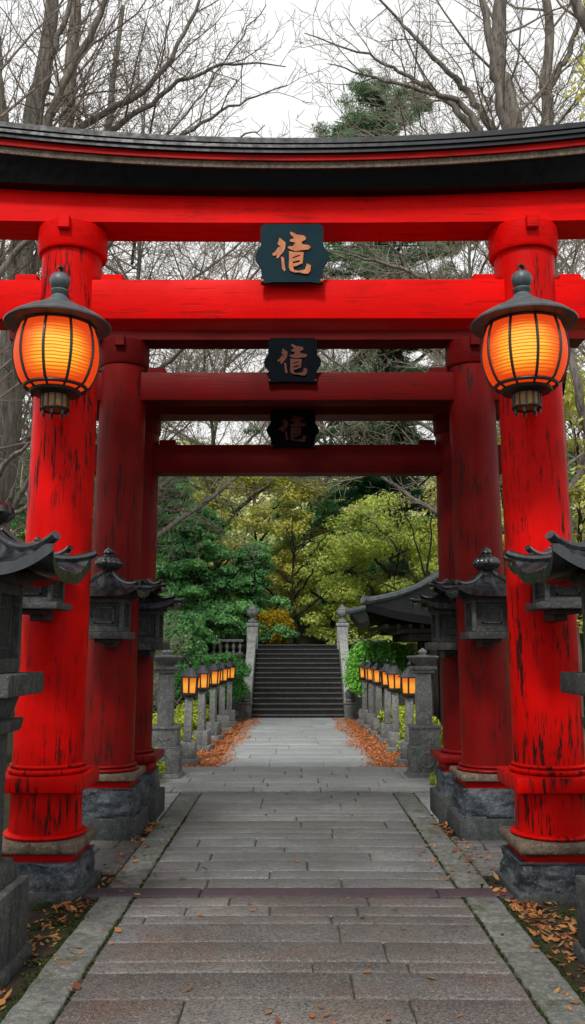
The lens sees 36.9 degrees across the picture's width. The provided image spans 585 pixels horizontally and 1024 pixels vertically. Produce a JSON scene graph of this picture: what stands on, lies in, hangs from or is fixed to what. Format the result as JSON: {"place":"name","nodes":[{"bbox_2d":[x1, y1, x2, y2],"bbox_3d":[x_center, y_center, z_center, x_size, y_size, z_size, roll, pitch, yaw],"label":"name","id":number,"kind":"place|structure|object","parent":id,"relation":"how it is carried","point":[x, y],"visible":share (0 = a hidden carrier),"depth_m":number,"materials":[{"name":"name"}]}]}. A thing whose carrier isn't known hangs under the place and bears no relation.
{"place":"outdoors","nodes":[
{"label":"outdoors","id":0,"kind":"place"},
{"bbox_2d":[0,712,584,1017],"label":"ground","id":1,"kind":"structure","parent":0,"point":[16,982],"depth_m":5.22,"materials":[{"name":"soil"}]},
{"bbox_2d":[0,500,97,990],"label":"standing lantern","id":2,"kind":"object","parent":1,"relation":"on","point":[39,563],"visible":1,"depth_m":4.68,"materials":[{"name":"stone"}]},
{"bbox_2d":[0,0,113,514],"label":"bare tree","id":3,"kind":"object","parent":1,"relation":"on","point":[9,260],"visible":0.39,"depth_m":12.76,"materials":[{"name":"grey plant"}]},
{"bbox_2d":[3,0,167,512],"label":"bare tree","id":4,"kind":"object","parent":1,"relation":"on","point":[67,52],"visible":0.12,"depth_m":17.49,"materials":[{"name":"grey plant"}]},
{"bbox_2d":[0,240,222,558],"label":"bare tree","id":5,"kind":"object","parent":1,"relation":"on","point":[16,528],"visible":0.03,"depth_m":21.66,"materials":[{"name":"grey plant"}]},
{"bbox_2d":[89,837,143,875],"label":"flagstones","id":6,"kind":"object","parent":1,"relation":"on","point":[104,851],"visible":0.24,"depth_m":7.03,"materials":[{"name":"grey stone"}]},
{"bbox_2d":[13,654,245,711],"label":"retaining wall","id":7,"kind":"structure","parent":1,"relation":"on","point":[235,706],"depth_m":22.81,"materials":[{"name":"stone"}]},
{"bbox_2d":[210,639,243,653],"bbox_3d":[-1.729,3.559,23.153,0.870,0.400,0.150,0,-9,0],"label":"stone balustrade","id":8,"kind":"object","parent":7,"relation":"on","point":[233,641],"visible":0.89,"depth_m":23.11,"materials":[{"name":"stone"}]},
{"bbox_2d":[152,745,167,776],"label":"hedge bush","id":9,"kind":"object","parent":1,"relation":"on","point":[160,764],"visible":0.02,"depth_m":10.52,"materials":[{"name":"green plant"}]},
{"bbox_2d":[156,793,178,821],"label":"flagstones","id":10,"kind":"object","parent":1,"relation":"on","point":[170,798],"visible":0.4,"depth_m":9.47,"materials":[{"name":"grey stone"}]},
{"bbox_2d":[153,612,192,712],"bbox_3d":[-3.301,2.857,15.595,3.088,2.446,6.070,0,-9,0],"label":"dry hedge","id":11,"kind":"object","parent":1,"relation":"on","point":[155,684],"visible":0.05,"depth_m":17.23,"materials":[{"name":"green plant"}]},
{"bbox_2d":[152,712,195,740],"bbox_3d":[-1.933,3.462,13.617,0.828,0.717,1.296,0,-9,0],"label":"hedge bush","id":12,"kind":"object","parent":1,"relation":"on","point":[176,719],"visible":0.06,"depth_m":13.56,"materials":[{"name":"green plant"}]},
{"bbox_2d":[0,0,351,530],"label":"bare tree","id":13,"kind":"object","parent":1,"relation":"on","point":[13,422],"visible":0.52,"depth_m":13.98,"materials":[{"name":"grey plant"}]},
{"bbox_2d":[154,669,208,708],"bbox_3d":[-2.511,4.221,20.214,1.479,1.236,1.439,0,-9,0],"label":"shrub","id":14,"kind":"object","parent":1,"relation":"on","point":[177,687],"visible":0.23,"depth_m":19.89,"materials":[{"name":"green plant"}]},
{"bbox_2d":[153,610,209,711],"bbox_3d":[-3.074,3.747,21.803,2.112,2.651,2.076,8,-12,-42],"label":"shrub","id":15,"kind":"object","parent":1,"relation":"on","point":[195,648],"visible":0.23,"depth_m":21.58,"materials":[{"name":"green plant"}]},
{"bbox_2d":[94,433,273,568],"bbox_3d":[-3.166,1.036,18.245,5.661,7.050,2.988,0,-9,0],"label":"bare tree","id":16,"kind":"object","parent":1,"relation":"on","point":[181,491],"visible":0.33,"depth_m":18.38,"materials":[{"name":"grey plant"}]},
{"bbox_2d":[174,707,197,731],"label":"hedge bush","id":17,"kind":"object","parent":1,"relation":"on","point":[178,712],"visible":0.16,"depth_m":15.21,"materials":[{"name":"green plant"}]},
{"bbox_2d":[176,702,208,716],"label":"hedge bush","id":18,"kind":"object","parent":1,"relation":"on","point":[183,706],"visible":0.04,"depth_m":16.33,"materials":[{"name":"green plant"}]},
{"bbox_2d":[184,699,208,721],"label":"hedge bush","id":19,"kind":"object","parent":1,"relation":"on","point":[195,704],"visible":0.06,"depth_m":18.04,"materials":[{"name":"green plant"}]},
{"bbox_2d":[0,0,403,540],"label":"bare tree","id":20,"kind":"object","parent":1,"relation":"on","point":[176,354],"visible":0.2,"depth_m":20.08,"materials":[{"name":"grey plant"}]},
{"bbox_2d":[183,719,246,766],"bbox_3d":[-1.559,4.190,16.189,1.045,0.072,8.450,0,-9,0],"label":"leaf litter strip","id":21,"kind":"object","parent":1,"relation":"on","point":[220,754],"depth_m":13.95,"materials":[{"name":"orange plant"}]},
{"bbox_2d":[178,660,200,765],"bbox_3d":[-1.487,2.872,12.570,0.340,1.470,0.364,1,-9,-1],"label":"lamp post","id":22,"kind":"object","parent":21,"relation":"on","point":[190,676],"visible":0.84,"depth_m":12.51,"materials":[{"name":"stone"}]},
{"bbox_2d":[192,659,213,750],"bbox_3d":[-1.472,3.139,14.295,0.340,1.470,0.364,-2,-9,10],"label":"lamp post","id":23,"kind":"object","parent":21,"relation":"on","point":[202,733],"visible":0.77,"depth_m":14.23,"materials":[{"name":"stone"}]},
{"bbox_2d":[206,659,224,740],"bbox_3d":[-1.432,3.384,15.879,0.340,1.470,0.364,-3,-10,17],"label":"lamp post","id":24,"kind":"object","parent":21,"relation":"on","point":[213,725],"visible":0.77,"depth_m":15.82,"materials":[{"name":"stone"}]},
{"bbox_2d":[217,657,231,731],"bbox_3d":[-1.406,3.628,17.454,0.340,1.470,0.364,2,-9,-14],"label":"lamp post","id":25,"kind":"object","parent":21,"relation":"on","point":[222,717],"visible":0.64,"depth_m":17.38,"materials":[{"name":"stone"}]},
{"bbox_2d":[225,657,236,724],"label":"lamp post","id":26,"kind":"object","parent":21,"relation":"on","point":[229,711],"visible":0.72,"depth_m":18.87,"materials":[{"name":"stone"}]},
{"bbox_2d":[192,651,251,714],"bbox_3d":[-1.658,3.940,19.700,1.515,1.616,1.607,0,-9,0],"label":"shrub","id":27,"kind":"object","parent":1,"relation":"on","point":[240,688],"visible":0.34,"depth_m":19.59,"materials":[{"name":"green plant"}]},
{"bbox_2d":[0,121,584,903],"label":"torii gate","id":28,"kind":"structure","parent":1,"relation":"on","point":[72,201],"depth_m":6.48,"materials":[{"name":"red paint"}]},
{"bbox_2d":[22,537,72,621],"bbox_3d":[-1.715,0.446,5.888,0.632,0.560,0.676,0,-9,0],"label":"bracket lantern","id":29,"kind":"object","parent":28,"relation":"attached to","point":[41,604],"visible":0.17,"depth_m":5.72,"materials":[{"name":"stone"}]},
{"bbox_2d":[3,265,111,418],"bbox_3d":[-1.605,-1.183,5.996,0.718,1.090,0.718,-6,-10,32],"label":"hanging lantern","id":30,"kind":"object","parent":28,"relation":"hanging from","point":[59,335],"visible":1,"depth_m":5.78,"materials":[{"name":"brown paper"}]},
{"bbox_2d":[470,263,578,417],"bbox_3d":[1.574,-1.192,6.005,0.717,1.090,0.752,3,-9,-20],"label":"hanging lantern","id":31,"kind":"object","parent":28,"relation":"hanging from","point":[522,334],"visible":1,"depth_m":5.78,"materials":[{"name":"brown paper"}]},
{"bbox_2d":[503,543,581,621],"bbox_3d":[1.795,0.445,5.878,0.632,0.560,0.676,0,-9,0],"label":"bracket lantern","id":32,"kind":"object","parent":28,"relation":"attached to","point":[554,603],"visible":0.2,"depth_m":5.71,"materials":[{"name":"stone"}]},
{"bbox_2d":[0,791,584,1023],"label":"fallen leaves","id":33,"kind":"object","parent":1,"relation":"on","point":[513,905],"visible":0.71,"depth_m":5.36,"materials":[{"name":"orange plant"}]},
{"bbox_2d":[0,815,584,1023],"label":"moss","id":34,"kind":"object","parent":1,"relation":"on","point":[75,923],"visible":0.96,"depth_m":4.88,"materials":[{"name":"green plant"}]},
{"bbox_2d":[183,718,406,766],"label":"leaf litter","id":35,"kind":"object","parent":1,"relation":"on","point":[250,723],"visible":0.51,"depth_m":14.82,"materials":[{"name":"orange plant"}]},
{"bbox_2d":[9,330,584,841],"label":"torii gate","id":36,"kind":"structure","parent":1,"relation":"on","point":[131,388],"depth_m":8.13,"materials":[{"name":"red paint"}]},
{"bbox_2d":[89,547,152,646],"bbox_3d":[-1.610,0.739,7.663,0.674,0.875,0.677,0,-9,0],"label":"bracket lantern","id":37,"kind":"object","parent":36,"relation":"attached to","point":[113,593],"visible":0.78,"depth_m":7.50,"materials":[{"name":"stone"}]},
{"bbox_2d":[443,547,507,646],"bbox_3d":[1.700,0.737,7.654,0.674,0.875,0.677,0,-9,0],"label":"bracket lantern","id":38,"kind":"object","parent":36,"relation":"attached to","point":[482,594],"visible":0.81,"depth_m":7.49,"materials":[{"name":"stone"}]},
{"bbox_2d":[235,711,358,718],"bbox_3d":[0.083,5.020,21.568,3.800,0.078,2.435,0,-9,0],"label":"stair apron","id":39,"kind":"object","parent":1,"relation":"on","point":[236,714],"depth_m":21.62,"materials":[{"name":"stone"}]},
{"bbox_2d":[238,604,357,718],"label":"stone staircase","id":40,"kind":"structure","parent":39,"relation":"on","point":[294,680],"depth_m":21.76,"materials":[{"name":"stone"}]},
{"bbox_2d":[10,476,584,595],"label":"forest","id":41,"kind":"object","parent":1,"relation":"on","point":[271,541],"visible":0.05,"depth_m":45.78,"materials":[{"name":"green plant"}]},
{"bbox_2d":[31,372,566,823],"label":"torii gate","id":42,"kind":"structure","parent":1,"relation":"on","point":[292,449],"depth_m":9.05,"materials":[{"name":"red paint"}]},
{"bbox_2d":[137,578,185,656],"bbox_3d":[-1.423,1.018,8.451,0.706,0.755,0.713,0,-9,0],"label":"bracket lantern","id":43,"kind":"object","parent":42,"relation":"attached to","point":[154,606],"visible":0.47,"depth_m":8.30,"materials":[{"name":"stone"}]},
{"bbox_2d":[409,578,457,656],"bbox_3d":[1.517,1.016,8.444,0.706,0.755,0.713,0,-9,0],"label":"bracket lantern","id":44,"kind":"object","parent":42,"relation":"attached to","point":[440,606],"visible":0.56,"depth_m":8.29,"materials":[{"name":"stone"}]},
{"bbox_2d":[22,793,580,1023],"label":"path bed","id":45,"kind":"object","parent":1,"relation":"on","point":[150,872],"depth_m":6.09,"materials":[{"name":"grey stone"}]},
{"bbox_2d":[0,896,131,1023],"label":"path kerb","id":46,"kind":"structure","parent":45,"relation":"on","point":[53,982],"depth_m":4.49,"materials":[{"name":"stone"}]},
{"bbox_2d":[108,792,200,887],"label":"path kerb","id":47,"kind":"structure","parent":45,"relation":"on","point":[170,821],"depth_m":7.30,"materials":[{"name":"stone"}]},
{"bbox_2d":[83,887,514,900],"bbox_3d":[0.040,2.564,5.891,2.855,0.036,0.225,0,-9,0],"label":"path threshold","id":48,"kind":"object","parent":45,"relation":"on","point":[272,892],"visible":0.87,"depth_m":5.87,"materials":[{"name":"stone"}]},
{"bbox_2d":[394,792,489,887],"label":"path kerb","id":49,"kind":"structure","parent":45,"relation":"on","point":[417,812],"depth_m":7.26,"materials":[{"name":"stone"}]},
{"bbox_2d":[466,897,584,1023],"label":"path kerb","id":50,"kind":"structure","parent":45,"relation":"on","point":[538,974],"depth_m":4.53,"materials":[{"name":"stone"}]},
{"bbox_2d":[345,719,406,766],"bbox_3d":[1.696,4.189,16.180,1.045,0.072,8.450,0,-9,0],"label":"leaf litter strip","id":51,"kind":"object","parent":1,"relation":"on","point":[378,749],"visible":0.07,"depth_m":14.23,"materials":[{"name":"orange plant"}]},
{"bbox_2d":[356,656,367,723],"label":"lamp post","id":52,"kind":"object","parent":51,"relation":"on","point":[363,710],"visible":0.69,"depth_m":19.15,"materials":[{"name":"stone"}]},
{"bbox_2d":[361,657,374,728],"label":"lamp post","id":53,"kind":"object","parent":51,"relation":"on","point":[369,715],"visible":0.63,"depth_m":17.98,"materials":[{"name":"stone"}]},
{"bbox_2d":[368,658,383,735],"bbox_3d":[1.641,3.519,16.750,0.340,1.470,0.364,1,-9,-8],"label":"lamp post","id":54,"kind":"object","parent":51,"relation":"on","point":[376,721],"visible":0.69,"depth_m":16.69,"materials":[{"name":"stone"}]},
{"bbox_2d":[377,658,392,742],"bbox_3d":[1.676,3.321,15.473,0.340,1.470,0.364,1,-9,-2],"label":"lamp post","id":55,"kind":"object","parent":51,"relation":"on","point":[385,727],"visible":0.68,"depth_m":15.40,"materials":[{"name":"stone"}]},
{"bbox_2d":[384,659,402,752],"bbox_3d":[1.650,3.106,14.082,0.340,1.470,0.364,-2,-9,6],"label":"lamp post","id":56,"kind":"object","parent":51,"relation":"on","point":[393,672],"visible":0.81,"depth_m":14.02,"materials":[{"name":"stone"}]},
{"bbox_2d":[396,661,414,764],"bbox_3d":[1.670,2.868,12.542,0.340,1.470,0.364,-1,-8,13],"label":"lamp post","id":57,"kind":"object","parent":51,"relation":"on","point":[407,677],"visible":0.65,"depth_m":12.49,"materials":[{"name":"stone"}]},
{"bbox_2d":[333,478,438,714],"bbox_3d":[2.569,1.973,22.142,3.423,6.396,1.915,2,-9,-11],"label":"tree","id":58,"kind":"object","parent":1,"relation":"on","point":[427,573],"visible":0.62,"depth_m":22.38,"materials":[{"name":"green plant"}]},
{"bbox_2d":[342,636,432,697],"bbox_3d":[2.137,3.797,19.874,2.089,1.954,1.911,0,-9,0],"label":"shrub","id":59,"kind":"object","parent":1,"relation":"on","point":[383,650],"visible":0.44,"depth_m":19.58,"materials":[{"name":"green plant"}]},
{"bbox_2d":[377,704,414,732],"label":"hedge bush","id":60,"kind":"object","parent":1,"relation":"on","point":[380,715],"visible":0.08,"depth_m":16.51,"materials":[{"name":"green plant"}]},
{"bbox_2d":[232,14,584,544],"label":"bare tree","id":61,"kind":"object","parent":1,"relation":"on","point":[425,425],"visible":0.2,"depth_m":21.04,"materials":[{"name":"plant"}]},
{"bbox_2d":[399,707,434,730],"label":"hedge bush","id":62,"kind":"object","parent":1,"relation":"on","point":[401,715],"visible":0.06,"depth_m":14.97,"materials":[{"name":"green plant"}]},
{"bbox_2d":[396,714,440,748],"bbox_3d":[2.039,3.477,13.724,0.854,0.722,1.235,0,-9,0],"label":"hedge bush","id":63,"kind":"object","parent":1,"relation":"on","point":[403,730],"visible":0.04,"depth_m":13.72,"materials":[{"name":"green plant"}]},
{"bbox_2d":[415,793,438,821],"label":"flagstones","id":64,"kind":"object","parent":1,"relation":"on","point":[425,802],"visible":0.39,"depth_m":9.53,"materials":[{"name":"grey stone"}]},
{"bbox_2d":[428,745,442,785],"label":"hedge bush","id":65,"kind":"object","parent":1,"relation":"on","point":[432,778],"visible":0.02,"depth_m":10.37,"materials":[{"name":"green plant"}]},
{"bbox_2d":[291,0,584,494],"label":"bare tree","id":66,"kind":"object","parent":1,"relation":"on","point":[507,109],"visible":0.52,"depth_m":14.05,"materials":[{"name":"grey plant"}]},
{"bbox_2d":[433,721,442,745],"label":"hedge bush","id":67,"kind":"object","parent":1,"relation":"on","point":[441,736],"visible":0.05,"depth_m":11.74,"materials":[{"name":"green plant"}]},
{"bbox_2d":[345,527,579,725],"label":"shrine pavilion","id":68,"kind":"structure","parent":1,"relation":"on","point":[396,616],"depth_m":16.82,"materials":[{"name":"black paint"}]},
{"bbox_2d":[349,654,584,711],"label":"retaining wall","id":69,"kind":"structure","parent":1,"relation":"on","point":[359,700],"depth_m":22.82,"materials":[{"name":"stone"}]},
{"bbox_2d":[352,639,386,647],"bbox_3d":[2.026,3.557,23.143,0.920,0.400,0.150,0,-9,0],"label":"stone balustrade","id":70,"kind":"object","parent":69,"relation":"on","point":[358,640],"visible":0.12,"depth_m":23.10,"materials":[{"name":"stone"}]},
{"bbox_2d":[451,837,507,875],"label":"flagstones","id":71,"kind":"object","parent":1,"relation":"on","point":[494,851],"visible":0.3,"depth_m":7.03,"materials":[{"name":"grey stone"}]},
{"bbox_2d":[403,0,584,747],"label":"bare tree","id":72,"kind":"object","parent":1,"relation":"on","point":[549,39],"visible":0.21,"depth_m":14.76,"materials":[{"name":"grey plant"}]},
{"bbox_2d":[415,239,584,541],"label":"bare tree","id":73,"kind":"object","parent":1,"relation":"on","point":[575,525],"visible":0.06,"depth_m":21.52,"materials":[{"name":"grey plant"}]},
{"bbox_2d":[501,507,505,574],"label":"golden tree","id":74,"kind":"object","parent":1,"relation":"on","point":[502,523],"depth_m":16.78,"materials":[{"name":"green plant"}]},
{"bbox_2d":[497,0,584,530],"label":"bare tree","id":75,"kind":"object","parent":1,"relation":"on","point":[574,378],"visible":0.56,"depth_m":11.02,"materials":[{"name":"grey plant"}]},
{"bbox_2d":[502,366,584,716],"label":"golden tree","id":76,"kind":"object","parent":1,"relation":"on","point":[577,498],"visible":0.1,"depth_m":14.46,"materials":[{"name":"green plant"}]},
{"bbox_2d":[505,531,584,966],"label":"standing lantern","id":77,"kind":"object","parent":1,"relation":"on","point":[562,564],"visible":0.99,"depth_m":4.74,"materials":[{"name":"stone"}]},
{"bbox_2d":[0,0,584,448],"label":"sky","id":78,"kind":"structure","parent":0,"point":[270,110],"materials":[{"name":"white"}]},
{"bbox_2d":[159,767,435,792],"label":"cross path","id":79,"kind":"structure","parent":0,"point":[290,779],"depth_m":10.74,"materials":[{"name":"grey stone"}]},
{"bbox_2d":[185,792,409,821],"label":"path","id":80,"kind":"structure","parent":0,"point":[292,806],"depth_m":9.02,"materials":[{"name":"grey stone"}]},
{"bbox_2d":[218,718,376,766],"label":"path","id":81,"kind":"structure","parent":0,"point":[282,742],"depth_m":14.46,"materials":[{"name":"grey stone"}]},
{"bbox_2d":[142,821,454,889],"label":"path","id":82,"kind":"structure","parent":0,"point":[393,849],"depth_m":6.87,"materials":[{"name":"grey stone"}]},
{"bbox_2d":[16,452,584,653],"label":"hill","id":83,"kind":"structure","parent":0,"point":[302,638],"depth_m":28.20,"materials":[{"name":"green plant"}]},
{"bbox_2d":[11,405,31,540],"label":"evergreen tree","id":84,"kind":"object","parent":83,"relation":"on","point":[13,526],"visible":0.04,"depth_m":23.43,"materials":[{"name":"green plant"}]},
{"bbox_2d":[13,425,164,542],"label":"evergreen tree","id":85,"kind":"object","parent":83,"relation":"on","point":[27,493],"visible":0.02,"depth_m":24.67,"materials":[{"name":"green plant"}]},
{"bbox_2d":[156,435,244,576],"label":"olive tree","id":86,"kind":"object","parent":83,"relation":"on","point":[227,508],"visible":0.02,"depth_m":30.69,"materials":[{"name":"green plant"}]},
{"bbox_2d":[156,477,247,637],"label":"evergreen tree","id":87,"kind":"object","parent":83,"relation":"on","point":[160,553],"visible":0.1,"depth_m":25.35,"materials":[{"name":"green plant"}]},
{"bbox_2d":[156,502,259,645],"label":"evergreen tree","id":88,"kind":"object","parent":83,"relation":"on","point":[197,586],"visible":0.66,"depth_m":23.97,"materials":[{"name":"green plant"}]},
{"bbox_2d":[219,540,299,643],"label":"evergreen tree","id":89,"kind":"object","parent":83,"relation":"on","point":[253,581],"visible":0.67,"depth_m":25.27,"materials":[{"name":"green plant"}]},
{"bbox_2d":[96,242,423,566],"bbox_3d":[-2.643,-4.229,30.272,10.620,16.549,11.997,6,-11,-35],"label":"bare tree","id":90,"kind":"object","parent":83,"relation":"on","point":[213,427],"visible":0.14,"depth_m":29.34,"materials":[{"name":"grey plant"}]},
{"bbox_2d":[191,441,331,619],"bbox_3d":[-1.173,0.699,29.094,4.588,6.639,5.362,-6,-11,35],"label":"golden tree","id":91,"kind":"object","parent":83,"relation":"on","point":[297,495],"visible":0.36,"depth_m":28.31,"materials":[{"name":"green plant"}]},
{"bbox_2d":[255,608,295,643],"bbox_3d":[-0.542,3.283,25.187,1.249,1.119,1.249,-2,-9,15],"label":"shrub","id":92,"kind":"object","parent":83,"relation":"on","point":[274,617],"visible":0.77,"depth_m":24.84,"materials":[{"name":"yellow plant"}]},
{"bbox_2d":[235,508,367,643],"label":"tree","id":93,"kind":"object","parent":83,"relation":"on","point":[292,589],"visible":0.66,"depth_m":26.26,"materials":[{"name":"green plant"}]},
{"bbox_2d":[173,242,442,600],"bbox_3d":[0.780,-4.779,34.491,12.647,17.150,12.812,-4,-10,22],"label":"bare tree","id":94,"kind":"object","parent":83,"relation":"on","point":[333,358],"visible":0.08,"depth_m":34.82,"materials":[{"name":"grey plant"}]},
{"bbox_2d":[269,476,360,619],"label":"evergreen tree","id":95,"kind":"object","parent":83,"relation":"on","point":[327,505],"visible":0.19,"depth_m":30.55,"materials":[{"name":"green plant"}]},
{"bbox_2d":[284,533,376,641],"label":"olive tree","id":96,"kind":"object","parent":83,"relation":"on","point":[320,618],"visible":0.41,"depth_m":26.77,"materials":[{"name":"green plant"}]},
{"bbox_2d":[242,66,482,584],"bbox_3d":[3.444,-5.543,28.909,8.469,19.330,9.917,8,-12,-42],"label":"pine tree","id":97,"kind":"object","parent":83,"relation":"on","point":[359,93],"visible":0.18,"depth_m":28.79,"materials":[{"name":"green plant"}]},
{"bbox_2d":[303,489,438,643],"bbox_3d":[2.804,1.696,25.361,4.670,4.645,5.136,-5,-10,29],"label":"olive tree","id":98,"kind":"object","parent":83,"relation":"on","point":[372,547],"visible":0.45,"depth_m":24.91,"materials":[{"name":"green plant"}]},
{"bbox_2d":[304,421,437,580],"bbox_3d":[3.260,-0.058,30.502,6.996,7.823,6.393,8,-12,-43],"label":"pine tree","id":99,"kind":"object","parent":83,"relation":"on","point":[362,490],"visible":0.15,"depth_m":30.34,"materials":[{"name":"green plant"}]},
{"bbox_2d":[409,427,584,578],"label":"olive tree","id":100,"kind":"object","parent":83,"relation":"on","point":[575,519],"depth_m":24.62,"materials":[{"name":"green plant"}]},
{"bbox_2d":[565,369,584,537],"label":"evergreen tree","id":101,"kind":"object","parent":83,"relation":"on","point":[571,471],"visible":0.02,"depth_m":22.87,"materials":[{"name":"green plant"}]},
{"bbox_2d":[55,897,546,1023],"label":"path","id":102,"kind":"structure","parent":0,"point":[238,962],"depth_m":4.50,"materials":[{"name":"grey stone"}]},
{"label":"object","id":103,"kind":"structure","parent":0,"visible":0},
{"bbox_2d":[152,650,185,778],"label":"stone pillar","id":104,"kind":"structure","parent":103,"relation":"on","point":[166,732],"depth_m":11.14,"materials":[{"name":"stone"}]},
{"bbox_2d":[403,648,441,777],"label":"stone pillar","id":105,"kind":"structure","parent":103,"relation":"on","point":[424,734],"depth_m":11.22,"materials":[{"name":"stone"}]}
]}

